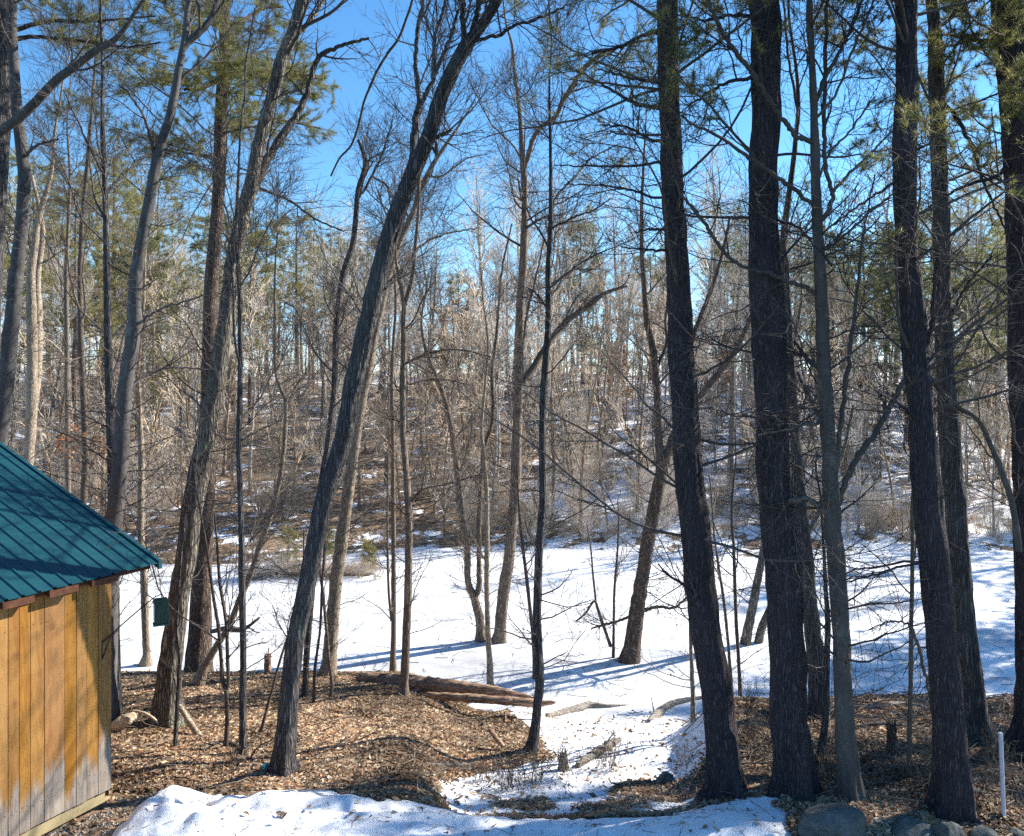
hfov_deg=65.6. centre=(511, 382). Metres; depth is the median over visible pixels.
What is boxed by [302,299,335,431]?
young tree
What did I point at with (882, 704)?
fallen branch
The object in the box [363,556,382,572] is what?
shrub
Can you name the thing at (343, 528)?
bare tree
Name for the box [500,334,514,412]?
young tree
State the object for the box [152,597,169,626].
bird feeder
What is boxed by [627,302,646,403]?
young tree
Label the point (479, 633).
pond tree
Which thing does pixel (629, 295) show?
bare tree
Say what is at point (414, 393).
young tree
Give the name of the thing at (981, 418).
shrub
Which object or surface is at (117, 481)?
bare tree
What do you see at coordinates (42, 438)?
shrub
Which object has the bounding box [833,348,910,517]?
young tree
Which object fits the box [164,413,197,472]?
shrub
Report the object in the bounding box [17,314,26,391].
young tree
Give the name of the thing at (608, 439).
shrub
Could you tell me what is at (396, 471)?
young tree
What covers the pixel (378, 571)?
shrub
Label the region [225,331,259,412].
young tree
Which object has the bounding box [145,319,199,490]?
young tree
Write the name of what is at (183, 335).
young tree
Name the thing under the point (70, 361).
young tree
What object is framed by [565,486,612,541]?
shrub
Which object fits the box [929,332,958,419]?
young tree
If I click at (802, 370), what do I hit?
bare tree
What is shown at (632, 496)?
shrub
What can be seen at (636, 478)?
shrub
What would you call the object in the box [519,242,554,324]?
bare tree
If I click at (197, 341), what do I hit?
young tree
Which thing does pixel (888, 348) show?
bare tree
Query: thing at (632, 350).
young tree
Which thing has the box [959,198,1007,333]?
white pine
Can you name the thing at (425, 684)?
fallen log
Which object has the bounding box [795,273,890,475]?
young tree
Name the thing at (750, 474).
shrub
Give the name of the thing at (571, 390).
young tree
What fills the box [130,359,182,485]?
young tree
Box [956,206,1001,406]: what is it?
bare tree
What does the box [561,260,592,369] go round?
bare tree
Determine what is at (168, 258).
bare tree
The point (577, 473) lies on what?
shrub
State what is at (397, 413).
young tree
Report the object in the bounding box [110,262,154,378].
young tree
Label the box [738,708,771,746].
shrub
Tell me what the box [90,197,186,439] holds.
white pine
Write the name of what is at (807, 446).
young tree
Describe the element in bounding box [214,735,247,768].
shrub
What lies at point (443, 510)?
young tree
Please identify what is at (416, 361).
young tree
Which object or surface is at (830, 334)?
young tree
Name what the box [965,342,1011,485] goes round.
young tree
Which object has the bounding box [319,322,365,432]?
bare tree
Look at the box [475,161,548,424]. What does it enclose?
bare tree
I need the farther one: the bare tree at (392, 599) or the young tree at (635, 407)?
the young tree at (635, 407)
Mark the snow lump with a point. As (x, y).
(168, 798)
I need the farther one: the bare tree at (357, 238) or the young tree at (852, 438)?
the bare tree at (357, 238)
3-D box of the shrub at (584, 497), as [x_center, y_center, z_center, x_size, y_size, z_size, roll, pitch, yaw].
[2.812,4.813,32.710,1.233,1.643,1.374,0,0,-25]
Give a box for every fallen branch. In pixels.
[134,710,158,722]
[189,737,274,760]
[210,596,266,635]
[428,762,509,765]
[488,728,504,747]
[545,688,628,716]
[643,684,701,721]
[854,702,926,709]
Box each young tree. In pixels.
[0,307,25,447]
[1,311,79,487]
[1,319,26,406]
[7,370,24,454]
[11,351,26,437]
[14,265,123,458]
[15,301,25,391]
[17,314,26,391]
[21,278,77,422]
[25,319,63,415]
[37,420,98,505]
[40,357,64,431]
[43,312,96,419]
[47,327,79,424]
[69,328,97,417]
[70,334,97,383]
[74,323,148,480]
[78,268,101,399]
[84,258,116,384]
[84,294,100,400]
[86,297,126,400]
[89,332,146,515]
[91,419,151,532]
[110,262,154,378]
[112,251,204,458]
[118,287,178,412]
[124,310,177,423]
[127,264,173,396]
[128,289,201,486]
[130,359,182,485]
[131,345,184,481]
[136,377,185,519]
[141,344,168,409]
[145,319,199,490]
[153,291,243,487]
[157,410,192,506]
[160,250,244,488]
[163,423,197,523]
[169,291,220,436]
[183,247,295,474]
[222,319,257,431]
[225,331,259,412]
[225,366,303,522]
[236,298,271,397]
[243,316,273,418]
[243,357,309,515]
[244,309,278,415]
[248,277,284,409]
[251,308,302,438]
[259,328,326,515]
[271,263,316,385]
[273,340,310,431]
[278,320,303,403]
[279,269,329,387]
[287,380,317,462]
[289,280,393,496]
[302,277,389,505]
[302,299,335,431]
[304,323,323,386]
[306,351,321,396]
[312,282,367,432]
[314,320,348,410]
[326,271,383,452]
[342,290,380,381]
[360,364,426,513]
[362,346,414,519]
[367,368,408,463]
[371,342,408,402]
[379,288,425,427]
[390,275,426,394]
[394,363,474,512]
[400,313,440,452]
[401,375,435,466]
[406,329,439,441]
[407,266,506,493]
[407,310,426,396]
[408,272,514,497]
[408,336,425,405]
[408,373,426,418]
[409,297,435,361]
[410,322,435,399]
[423,314,471,431]
[423,328,455,435]
[425,392,490,536]
[427,332,468,423]
[433,280,527,527]
[436,336,478,491]
[438,301,506,447]
[443,254,507,416]
[443,339,466,419]
[455,297,489,402]
[460,310,508,445]
[460,331,504,461]
[462,293,503,446]
[462,356,492,437]
[465,326,484,415]
[476,311,540,481]
[482,293,544,415]
[496,393,539,498]
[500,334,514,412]
[504,301,571,487]
[512,315,536,396]
[522,296,600,523]
[524,288,593,472]
[524,314,602,494]
[530,325,573,453]
[530,371,567,419]
[531,311,552,377]
[533,272,655,535]
[534,338,583,481]
[537,261,597,440]
[543,294,584,424]
[549,366,586,464]
[555,349,572,406]
[563,263,644,465]
[566,260,608,399]
[568,286,602,401]
[569,363,595,459]
[577,322,602,406]
[579,311,640,482]
[579,405,644,523]
[581,346,597,412]
[582,318,614,411]
[587,300,619,405]
[588,263,658,409]
[594,387,626,457]
[603,288,704,511]
[612,358,639,430]
[615,309,633,385]
[621,319,651,433]
[624,414,654,509]
[625,325,649,399]
[626,341,672,485]
[627,262,660,356]
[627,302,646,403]
[628,351,646,412]
[630,283,668,385]
[632,259,666,386]
[634,290,669,400]
[635,270,671,433]
[651,325,711,462]
[662,394,676,498]
[663,336,712,443]
[692,278,736,424]
[694,319,736,472]
[694,323,723,420]
[696,338,718,438]
[701,390,719,462]
[713,277,755,438]
[714,307,750,406]
[716,320,741,411]
[717,332,750,419]
[718,316,748,415]
[718,339,752,459]
[723,281,751,410]
[723,345,753,453]
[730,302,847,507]
[736,371,754,424]
[737,384,755,475]
[790,387,814,482]
[792,286,816,419]
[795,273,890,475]
[796,258,892,481]
[797,326,850,500]
[802,282,845,399]
[805,427,821,514]
[815,328,872,437]
[819,338,889,531]
[819,358,878,503]
[829,304,858,400]
[833,286,866,397]
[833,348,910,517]
[848,325,907,477]
[849,319,882,411]
[850,276,875,373]
[850,366,888,440]
[865,306,905,444]
[884,299,962,481]
[893,395,978,469]
[928,310,960,463]
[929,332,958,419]
[934,369,998,537]
[953,268,993,437]
[953,288,1011,503]
[956,353,1011,486]
[959,364,1011,482]
[961,335,1006,462]
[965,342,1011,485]
[970,361,1012,536]
[973,313,1006,426]
[973,338,1011,503]
[977,379,1001,445]
[980,279,1006,414]
[991,423,1011,474]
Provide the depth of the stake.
7.92 m
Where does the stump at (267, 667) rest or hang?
on the ground
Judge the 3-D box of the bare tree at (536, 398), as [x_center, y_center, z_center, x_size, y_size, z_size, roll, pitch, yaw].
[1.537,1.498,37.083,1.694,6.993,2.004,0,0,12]
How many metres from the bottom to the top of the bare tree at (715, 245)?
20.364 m
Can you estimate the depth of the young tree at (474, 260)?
49.37 m
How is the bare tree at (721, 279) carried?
on the ground
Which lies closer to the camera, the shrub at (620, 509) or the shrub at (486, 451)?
the shrub at (620, 509)
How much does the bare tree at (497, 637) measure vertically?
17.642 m
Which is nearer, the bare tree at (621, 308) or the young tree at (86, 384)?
the young tree at (86, 384)
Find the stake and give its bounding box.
[998,732,1005,815]
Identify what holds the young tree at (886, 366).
on the ground
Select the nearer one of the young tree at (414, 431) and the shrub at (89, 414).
the young tree at (414, 431)
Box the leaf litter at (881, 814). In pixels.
[50,669,1023,835]
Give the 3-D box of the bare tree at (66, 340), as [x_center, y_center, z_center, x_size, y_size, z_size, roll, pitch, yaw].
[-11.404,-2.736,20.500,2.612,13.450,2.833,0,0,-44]
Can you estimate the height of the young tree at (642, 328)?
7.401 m
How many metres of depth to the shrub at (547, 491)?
33.62 m
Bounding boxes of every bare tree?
[0,0,116,500]
[0,0,131,465]
[0,0,196,711]
[3,175,51,399]
[8,0,163,504]
[9,28,135,492]
[19,212,102,480]
[31,0,278,722]
[42,208,70,380]
[42,253,98,462]
[45,209,87,374]
[63,215,111,263]
[65,158,122,377]
[107,149,185,380]
[111,191,183,403]
[131,225,181,407]
[141,0,336,752]
[153,240,201,407]
[155,204,203,372]
[156,269,202,461]
[160,233,183,355]
[163,234,193,375]
[164,302,199,452]
[164,330,197,462]
[181,246,202,326]
[197,169,234,279]
[218,259,265,436]
[222,166,279,391]
[229,285,272,490]
[245,85,428,697]
[249,225,294,383]
[279,223,339,417]
[285,235,318,371]
[290,43,534,676]
[290,226,330,389]
[291,255,322,380]
[300,183,353,355]
[301,283,318,367]
[303,302,350,460]
[309,211,363,339]
[316,203,349,374]
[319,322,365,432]
[320,238,368,395]
[326,200,374,287]
[329,211,372,351]
[329,219,372,411]
[339,175,446,670]
[343,1,529,696]
[350,229,401,351]
[351,260,376,411]
[352,236,417,451]
[375,328,419,439]
[377,236,408,395]
[378,270,427,486]
[384,217,448,436]
[392,246,429,367]
[407,240,441,371]
[407,281,426,369]
[408,223,466,412]
[409,259,542,685]
[419,276,443,376]
[428,254,456,311]
[438,147,517,398]
[439,315,483,426]
[441,0,692,753]
[443,192,513,385]
[461,314,512,490]
[465,283,512,472]
[472,265,489,367]
[473,247,512,418]
[474,202,541,404]
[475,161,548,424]
[479,161,546,389]
[486,245,515,291]
[487,236,513,349]
[494,177,552,301]
[504,229,539,329]
[504,275,533,413]
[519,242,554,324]
[526,317,548,455]
[529,185,600,417]
[530,349,559,481]
[531,156,605,418]
[531,274,544,333]
[543,232,591,386]
[552,243,583,395]
[558,204,617,393]
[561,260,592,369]
[574,264,602,380]
[584,216,658,427]
[585,182,636,375]
[585,257,613,372]
[608,255,643,388]
[612,262,632,388]
[613,224,652,374]
[634,263,653,371]
[639,243,664,310]
[646,194,712,392]
[652,235,665,380]
[655,235,703,268]
[687,172,748,382]
[688,126,748,392]
[689,254,702,293]
[690,197,726,367]
[692,214,732,284]
[693,315,727,461]
[694,241,729,350]
[696,304,740,450]
[698,0,921,719]
[702,225,750,486]
[702,229,731,303]
[703,172,750,349]
[703,236,745,384]
[711,196,751,400]
[724,251,748,405]
[726,224,748,374]
[726,251,753,401]
[739,190,810,297]
[788,210,811,312]
[789,237,810,368]
[789,389,915,767]
[791,300,819,454]
[829,261,861,413]
[844,151,926,375]
[857,308,897,461]
[881,254,894,389]
[892,199,932,371]
[902,282,936,421]
[922,151,1006,440]
[927,225,979,401]
[950,180,1004,423]
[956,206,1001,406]
[971,185,1005,386]
[979,209,1004,395]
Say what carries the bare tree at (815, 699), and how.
on the ground
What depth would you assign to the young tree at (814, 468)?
32.63 m
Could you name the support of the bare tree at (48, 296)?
on the ground
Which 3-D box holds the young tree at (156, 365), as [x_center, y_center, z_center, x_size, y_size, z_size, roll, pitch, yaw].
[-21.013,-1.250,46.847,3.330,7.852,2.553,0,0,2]
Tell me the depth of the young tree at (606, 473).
31.98 m
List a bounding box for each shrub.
[8,415,54,472]
[11,392,25,426]
[34,426,96,462]
[35,409,94,485]
[36,421,58,449]
[50,415,97,479]
[51,447,106,510]
[62,450,106,494]
[71,457,107,501]
[71,468,80,495]
[77,387,98,433]
[92,444,171,522]
[99,462,150,503]
[129,432,149,465]
[129,445,172,506]
[130,441,186,519]
[133,443,173,484]
[151,440,183,483]
[160,421,174,444]
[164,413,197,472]
[167,438,186,477]
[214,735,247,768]
[215,437,232,472]
[217,415,235,443]
[222,399,250,429]
[223,551,251,578]
[228,461,284,512]
[249,540,285,578]
[252,541,298,580]
[258,369,294,418]
[260,448,319,520]
[275,553,301,575]
[277,543,297,573]
[281,545,302,571]
[285,557,299,575]
[288,403,318,450]
[292,554,301,575]
[295,379,321,418]
[307,380,330,424]
[307,430,362,492]
[309,413,335,452]
[311,375,330,411]
[315,389,341,420]
[318,554,349,577]
[345,556,368,575]
[348,554,377,577]
[353,556,370,575]
[362,556,389,579]
[363,406,385,455]
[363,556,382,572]
[390,430,430,460]
[398,427,450,498]
[418,444,476,520]
[434,384,489,449]
[440,460,507,537]
[447,466,488,520]
[447,470,483,522]
[462,749,500,787]
[463,479,505,537]
[467,508,484,536]
[473,436,503,462]
[475,493,502,529]
[482,503,503,535]
[483,465,525,507]
[489,749,528,792]
[490,487,534,517]
[491,481,534,510]
[500,448,508,475]
[501,425,531,451]
[503,736,556,788]
[504,408,531,441]
[518,498,547,543]
[520,473,577,540]
[520,487,563,531]
[522,468,551,510]
[528,476,562,510]
[531,442,572,491]
[534,431,560,464]
[542,733,594,782]
[546,468,597,532]
[548,515,567,535]
[550,511,575,536]
[555,454,570,479]
[556,441,611,498]
[557,444,609,494]
[560,482,584,510]
[563,436,593,465]
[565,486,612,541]
[569,485,597,515]
[572,400,634,477]
[577,446,608,479]
[580,374,607,405]
[583,496,601,525]
[585,484,620,527]
[588,443,634,490]
[588,730,634,772]
[592,402,615,431]
[595,511,620,539]
[606,516,623,534]
[607,390,631,413]
[610,423,654,464]
[611,450,635,477]
[611,490,645,528]
[612,490,633,524]
[617,464,651,511]
[619,505,643,533]
[623,461,653,504]
[624,456,673,529]
[630,401,671,457]
[630,458,673,504]
[633,451,674,514]
[633,503,661,524]
[634,461,677,528]
[649,387,669,419]
[650,475,678,522]
[653,463,674,514]
[672,738,699,766]
[693,660,768,710]
[702,441,752,515]
[702,454,721,492]
[704,376,740,432]
[707,472,737,509]
[707,488,724,529]
[712,510,739,537]
[715,469,740,507]
[729,489,743,514]
[734,438,758,496]
[735,504,756,525]
[737,447,755,485]
[738,382,753,414]
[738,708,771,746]
[741,481,758,502]
[805,461,821,505]
[806,480,815,511]
[810,729,864,782]
[834,725,893,766]
[835,409,897,459]
[839,459,886,518]
[839,476,861,519]
[841,493,868,537]
[842,438,856,468]
[843,421,902,478]
[845,465,893,523]
[845,495,895,538]
[849,448,886,483]
[852,397,865,430]
[854,495,895,525]
[856,475,905,528]
[863,699,931,783]
[864,478,887,497]
[867,492,908,531]
[871,478,900,507]
[882,490,906,527]
[883,501,909,532]
[885,418,908,470]
[885,473,910,506]
[887,513,914,543]
[889,489,914,540]
[900,732,1023,800]
[960,411,1010,487]
[964,382,1004,444]
[964,481,978,504]
[965,396,1003,457]
[967,505,992,533]
[967,508,982,524]
[969,480,1008,536]
[970,489,1011,543]
[973,722,1023,764]
[974,473,1002,504]
[977,488,995,514]
[997,507,1012,531]
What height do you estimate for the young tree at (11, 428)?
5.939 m
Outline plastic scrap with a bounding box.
[261,762,269,769]
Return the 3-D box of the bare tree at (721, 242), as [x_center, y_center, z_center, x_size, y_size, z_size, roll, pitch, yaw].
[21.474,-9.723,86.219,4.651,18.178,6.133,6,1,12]
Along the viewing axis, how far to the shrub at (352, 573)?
25.30 m
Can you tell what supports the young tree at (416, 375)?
on the ground
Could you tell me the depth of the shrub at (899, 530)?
31.11 m
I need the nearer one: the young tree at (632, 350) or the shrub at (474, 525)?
the shrub at (474, 525)
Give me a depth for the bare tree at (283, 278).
65.66 m
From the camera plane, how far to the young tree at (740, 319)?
45.26 m
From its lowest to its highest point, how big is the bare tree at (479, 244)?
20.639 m
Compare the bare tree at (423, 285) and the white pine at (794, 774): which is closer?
the white pine at (794, 774)
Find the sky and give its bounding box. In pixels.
[1,0,1006,375]
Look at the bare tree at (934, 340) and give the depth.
37.67 m
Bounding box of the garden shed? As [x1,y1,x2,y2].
[0,442,161,835]
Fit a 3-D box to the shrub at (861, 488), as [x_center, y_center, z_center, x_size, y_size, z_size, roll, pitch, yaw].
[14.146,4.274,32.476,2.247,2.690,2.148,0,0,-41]
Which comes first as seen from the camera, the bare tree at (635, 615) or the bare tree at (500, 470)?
the bare tree at (635, 615)
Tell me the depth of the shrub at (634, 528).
30.75 m
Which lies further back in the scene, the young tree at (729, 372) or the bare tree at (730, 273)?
the bare tree at (730, 273)
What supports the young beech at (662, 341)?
on the ground
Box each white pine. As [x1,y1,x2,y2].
[0,0,190,344]
[0,172,127,464]
[1,144,94,312]
[4,164,73,292]
[17,0,342,672]
[22,162,168,450]
[45,133,184,411]
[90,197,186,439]
[102,163,206,382]
[142,273,237,479]
[176,192,249,315]
[187,219,281,411]
[218,214,291,424]
[244,197,304,374]
[252,201,333,405]
[303,220,358,377]
[343,215,397,324]
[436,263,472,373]
[455,0,895,803]
[514,251,562,371]
[557,201,607,387]
[564,0,955,803]
[620,238,665,380]
[696,226,750,335]
[710,0,1023,745]
[761,0,1023,824]
[787,213,812,320]
[790,239,846,404]
[797,241,873,429]
[824,0,1023,753]
[824,212,879,332]
[831,234,899,404]
[840,250,901,423]
[862,203,965,449]
[871,228,927,382]
[879,192,958,351]
[896,265,1004,408]
[932,215,1007,441]
[951,166,1004,379]
[954,230,1007,479]
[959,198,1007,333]
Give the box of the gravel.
[44,793,222,835]
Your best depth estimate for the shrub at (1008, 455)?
36.58 m
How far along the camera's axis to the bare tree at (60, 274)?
35.72 m
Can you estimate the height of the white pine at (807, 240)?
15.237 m
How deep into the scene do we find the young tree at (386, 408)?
32.66 m
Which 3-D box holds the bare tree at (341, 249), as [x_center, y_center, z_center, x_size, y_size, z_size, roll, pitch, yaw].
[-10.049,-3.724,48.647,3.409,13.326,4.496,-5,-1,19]
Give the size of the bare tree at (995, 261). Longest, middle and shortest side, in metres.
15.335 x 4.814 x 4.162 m
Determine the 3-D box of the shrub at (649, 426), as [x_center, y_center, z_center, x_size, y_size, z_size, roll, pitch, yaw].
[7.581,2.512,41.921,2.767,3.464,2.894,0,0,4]
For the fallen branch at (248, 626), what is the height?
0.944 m
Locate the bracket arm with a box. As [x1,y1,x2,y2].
[101,594,161,659]
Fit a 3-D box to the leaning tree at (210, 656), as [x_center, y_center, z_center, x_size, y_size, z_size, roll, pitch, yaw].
[-4.539,0.402,15.087,3.145,10.695,2.517,0,0,12]
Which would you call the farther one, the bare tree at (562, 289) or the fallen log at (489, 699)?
the bare tree at (562, 289)
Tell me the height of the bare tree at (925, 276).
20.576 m
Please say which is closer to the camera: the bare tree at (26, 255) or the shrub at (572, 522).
the shrub at (572, 522)
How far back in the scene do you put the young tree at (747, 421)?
30.41 m
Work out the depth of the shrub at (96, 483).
32.89 m
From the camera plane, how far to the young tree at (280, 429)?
31.77 m
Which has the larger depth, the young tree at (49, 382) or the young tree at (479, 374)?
the young tree at (479, 374)
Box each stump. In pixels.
[264,647,271,672]
[557,748,568,771]
[886,718,896,755]
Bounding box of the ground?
[7,372,1012,835]
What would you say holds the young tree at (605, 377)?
on the ground
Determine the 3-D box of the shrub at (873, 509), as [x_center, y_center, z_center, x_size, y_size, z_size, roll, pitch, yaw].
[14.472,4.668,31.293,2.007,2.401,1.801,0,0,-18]
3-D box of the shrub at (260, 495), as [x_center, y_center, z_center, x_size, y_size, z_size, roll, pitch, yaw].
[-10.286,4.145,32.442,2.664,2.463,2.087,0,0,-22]
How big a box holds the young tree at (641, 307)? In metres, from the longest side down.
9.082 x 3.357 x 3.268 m
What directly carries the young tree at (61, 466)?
on the ground
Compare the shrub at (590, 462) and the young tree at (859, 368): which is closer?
the shrub at (590, 462)
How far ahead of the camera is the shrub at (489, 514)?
30.77 m
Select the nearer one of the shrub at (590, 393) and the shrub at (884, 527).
the shrub at (884, 527)
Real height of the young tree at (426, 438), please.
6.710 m
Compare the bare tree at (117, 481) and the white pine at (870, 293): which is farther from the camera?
the white pine at (870, 293)
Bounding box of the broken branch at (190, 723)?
[179,704,201,734]
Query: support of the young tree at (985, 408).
on the ground
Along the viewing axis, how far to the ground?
31.31 m
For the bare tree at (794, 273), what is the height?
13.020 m
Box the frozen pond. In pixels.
[119,546,1015,720]
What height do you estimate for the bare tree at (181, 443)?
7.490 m
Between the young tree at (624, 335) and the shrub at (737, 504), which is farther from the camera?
the young tree at (624, 335)
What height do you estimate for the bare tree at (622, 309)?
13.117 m
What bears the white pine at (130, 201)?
on the ground
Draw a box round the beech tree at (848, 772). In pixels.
[622,0,1019,802]
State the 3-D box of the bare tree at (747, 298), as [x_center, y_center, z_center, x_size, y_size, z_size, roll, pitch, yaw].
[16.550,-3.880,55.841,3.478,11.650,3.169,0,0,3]
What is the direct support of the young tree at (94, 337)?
on the ground
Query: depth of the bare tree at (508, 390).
51.74 m
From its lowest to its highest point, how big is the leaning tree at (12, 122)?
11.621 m
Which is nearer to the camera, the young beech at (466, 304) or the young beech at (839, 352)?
the young beech at (839, 352)
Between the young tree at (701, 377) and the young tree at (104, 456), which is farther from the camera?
the young tree at (701, 377)
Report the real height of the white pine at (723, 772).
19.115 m
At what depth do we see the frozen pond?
20.00 m
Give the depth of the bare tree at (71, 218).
64.08 m
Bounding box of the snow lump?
[162,794,173,803]
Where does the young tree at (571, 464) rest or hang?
on the ground
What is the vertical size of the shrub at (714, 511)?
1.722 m
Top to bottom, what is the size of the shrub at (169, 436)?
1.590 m
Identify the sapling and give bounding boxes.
[67,365,361,748]
[79,127,208,666]
[202,488,343,754]
[257,459,373,702]
[257,476,368,696]
[268,523,302,571]
[322,525,334,562]
[356,537,378,568]
[494,450,570,679]
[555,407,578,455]
[559,466,668,657]
[611,518,738,722]
[659,454,768,687]
[670,425,768,696]
[801,312,993,776]
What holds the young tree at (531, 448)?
on the ground
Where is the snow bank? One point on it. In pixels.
(319, 820)
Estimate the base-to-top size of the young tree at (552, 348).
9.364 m
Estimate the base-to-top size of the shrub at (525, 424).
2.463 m
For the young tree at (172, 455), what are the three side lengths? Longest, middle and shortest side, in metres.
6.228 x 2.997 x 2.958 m
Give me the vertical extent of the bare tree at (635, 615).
14.651 m
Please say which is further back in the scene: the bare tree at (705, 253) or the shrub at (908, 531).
the bare tree at (705, 253)
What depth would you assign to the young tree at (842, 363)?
38.02 m
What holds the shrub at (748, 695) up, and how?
on the ground
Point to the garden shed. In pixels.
(63, 565)
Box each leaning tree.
[0,0,244,138]
[192,122,351,685]
[834,197,1023,551]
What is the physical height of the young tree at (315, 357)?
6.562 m
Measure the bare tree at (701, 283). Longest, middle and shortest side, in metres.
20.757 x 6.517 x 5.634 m
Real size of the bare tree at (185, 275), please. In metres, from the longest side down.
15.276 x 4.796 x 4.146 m
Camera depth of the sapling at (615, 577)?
17.88 m
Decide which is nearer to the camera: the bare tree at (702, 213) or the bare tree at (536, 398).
the bare tree at (536, 398)
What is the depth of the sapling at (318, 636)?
13.54 m
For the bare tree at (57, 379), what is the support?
on the ground
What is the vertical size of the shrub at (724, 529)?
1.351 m
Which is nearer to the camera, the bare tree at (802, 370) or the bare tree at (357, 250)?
the bare tree at (802, 370)
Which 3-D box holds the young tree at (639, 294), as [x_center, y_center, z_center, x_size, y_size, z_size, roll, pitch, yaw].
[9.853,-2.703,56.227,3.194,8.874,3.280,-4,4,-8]
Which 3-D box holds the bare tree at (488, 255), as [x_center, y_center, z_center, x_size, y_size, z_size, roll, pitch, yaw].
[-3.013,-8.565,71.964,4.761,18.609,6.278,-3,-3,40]
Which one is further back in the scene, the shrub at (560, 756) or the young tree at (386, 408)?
the young tree at (386, 408)
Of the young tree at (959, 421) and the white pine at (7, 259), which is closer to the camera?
the young tree at (959, 421)
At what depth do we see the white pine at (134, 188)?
51.88 m
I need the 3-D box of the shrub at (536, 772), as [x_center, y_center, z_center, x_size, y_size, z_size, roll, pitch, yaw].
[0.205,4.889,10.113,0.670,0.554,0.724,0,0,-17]
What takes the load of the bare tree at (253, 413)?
on the ground
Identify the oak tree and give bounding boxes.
[115,0,398,728]
[245,0,612,776]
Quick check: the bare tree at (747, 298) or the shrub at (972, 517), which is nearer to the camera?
the shrub at (972, 517)
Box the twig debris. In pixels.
[119,564,1014,835]
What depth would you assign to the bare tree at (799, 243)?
72.54 m
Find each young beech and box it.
[408,335,471,421]
[415,294,460,415]
[438,289,480,398]
[484,358,506,413]
[603,340,633,419]
[631,294,669,402]
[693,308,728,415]
[700,344,737,439]
[708,309,743,403]
[795,339,814,415]
[815,331,847,408]
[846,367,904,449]
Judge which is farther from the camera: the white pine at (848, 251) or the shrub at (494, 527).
the white pine at (848, 251)
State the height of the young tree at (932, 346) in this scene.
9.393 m
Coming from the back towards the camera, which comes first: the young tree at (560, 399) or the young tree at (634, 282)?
the young tree at (634, 282)
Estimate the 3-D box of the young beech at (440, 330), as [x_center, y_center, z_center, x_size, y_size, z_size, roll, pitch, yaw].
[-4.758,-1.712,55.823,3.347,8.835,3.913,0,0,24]
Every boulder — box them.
[656,771,673,783]
[798,802,866,835]
[891,815,934,835]
[931,821,964,835]
[967,825,997,835]
[1009,827,1023,835]
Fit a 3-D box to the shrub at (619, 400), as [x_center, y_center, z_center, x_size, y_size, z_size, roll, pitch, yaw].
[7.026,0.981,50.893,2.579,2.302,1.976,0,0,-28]
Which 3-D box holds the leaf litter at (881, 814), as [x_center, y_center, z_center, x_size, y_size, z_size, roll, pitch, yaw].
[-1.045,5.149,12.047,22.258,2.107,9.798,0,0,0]
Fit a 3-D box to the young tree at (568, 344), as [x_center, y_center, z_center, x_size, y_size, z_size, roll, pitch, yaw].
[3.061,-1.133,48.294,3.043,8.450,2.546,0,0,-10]
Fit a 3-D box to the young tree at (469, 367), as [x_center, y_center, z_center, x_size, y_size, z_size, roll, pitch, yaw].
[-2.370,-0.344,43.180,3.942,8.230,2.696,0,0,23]
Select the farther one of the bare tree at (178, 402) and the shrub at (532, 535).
the bare tree at (178, 402)
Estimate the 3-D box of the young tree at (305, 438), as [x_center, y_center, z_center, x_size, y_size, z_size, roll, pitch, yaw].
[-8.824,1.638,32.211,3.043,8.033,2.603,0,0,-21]
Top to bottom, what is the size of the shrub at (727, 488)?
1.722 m
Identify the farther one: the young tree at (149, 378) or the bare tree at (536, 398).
the young tree at (149, 378)
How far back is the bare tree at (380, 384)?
62.13 m
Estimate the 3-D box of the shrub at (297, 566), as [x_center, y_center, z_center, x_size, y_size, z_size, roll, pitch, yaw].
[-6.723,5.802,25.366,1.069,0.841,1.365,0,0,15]
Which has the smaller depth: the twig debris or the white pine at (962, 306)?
the twig debris
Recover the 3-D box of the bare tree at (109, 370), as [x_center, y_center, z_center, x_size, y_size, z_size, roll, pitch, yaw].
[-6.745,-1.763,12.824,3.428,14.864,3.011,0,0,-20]
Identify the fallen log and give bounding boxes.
[255,572,372,575]
[347,672,533,698]
[422,692,557,707]
[575,723,621,767]
[855,722,925,728]
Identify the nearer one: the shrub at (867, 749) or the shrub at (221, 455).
the shrub at (867, 749)
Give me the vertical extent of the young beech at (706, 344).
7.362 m
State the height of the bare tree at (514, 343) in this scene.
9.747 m
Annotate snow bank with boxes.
[111,785,792,835]
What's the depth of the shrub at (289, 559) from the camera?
25.54 m
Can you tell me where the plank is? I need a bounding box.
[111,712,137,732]
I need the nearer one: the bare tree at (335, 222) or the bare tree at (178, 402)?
the bare tree at (178, 402)
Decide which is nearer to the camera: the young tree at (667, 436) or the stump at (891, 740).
the stump at (891, 740)
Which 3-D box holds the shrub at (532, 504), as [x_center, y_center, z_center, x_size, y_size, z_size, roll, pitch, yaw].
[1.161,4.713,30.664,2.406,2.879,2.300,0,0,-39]
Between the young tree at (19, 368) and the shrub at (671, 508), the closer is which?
the shrub at (671, 508)
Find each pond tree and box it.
[377,173,527,642]
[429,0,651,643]
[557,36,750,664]
[715,248,885,645]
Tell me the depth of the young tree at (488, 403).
39.74 m
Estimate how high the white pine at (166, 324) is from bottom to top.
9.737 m
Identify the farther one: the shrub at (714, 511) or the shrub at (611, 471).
the shrub at (611, 471)
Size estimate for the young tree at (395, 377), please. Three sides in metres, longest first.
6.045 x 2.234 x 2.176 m
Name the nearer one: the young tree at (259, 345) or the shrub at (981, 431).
the shrub at (981, 431)
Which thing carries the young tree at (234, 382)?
on the ground
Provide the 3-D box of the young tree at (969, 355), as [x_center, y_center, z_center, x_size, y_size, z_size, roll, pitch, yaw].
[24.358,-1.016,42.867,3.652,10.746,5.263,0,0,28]

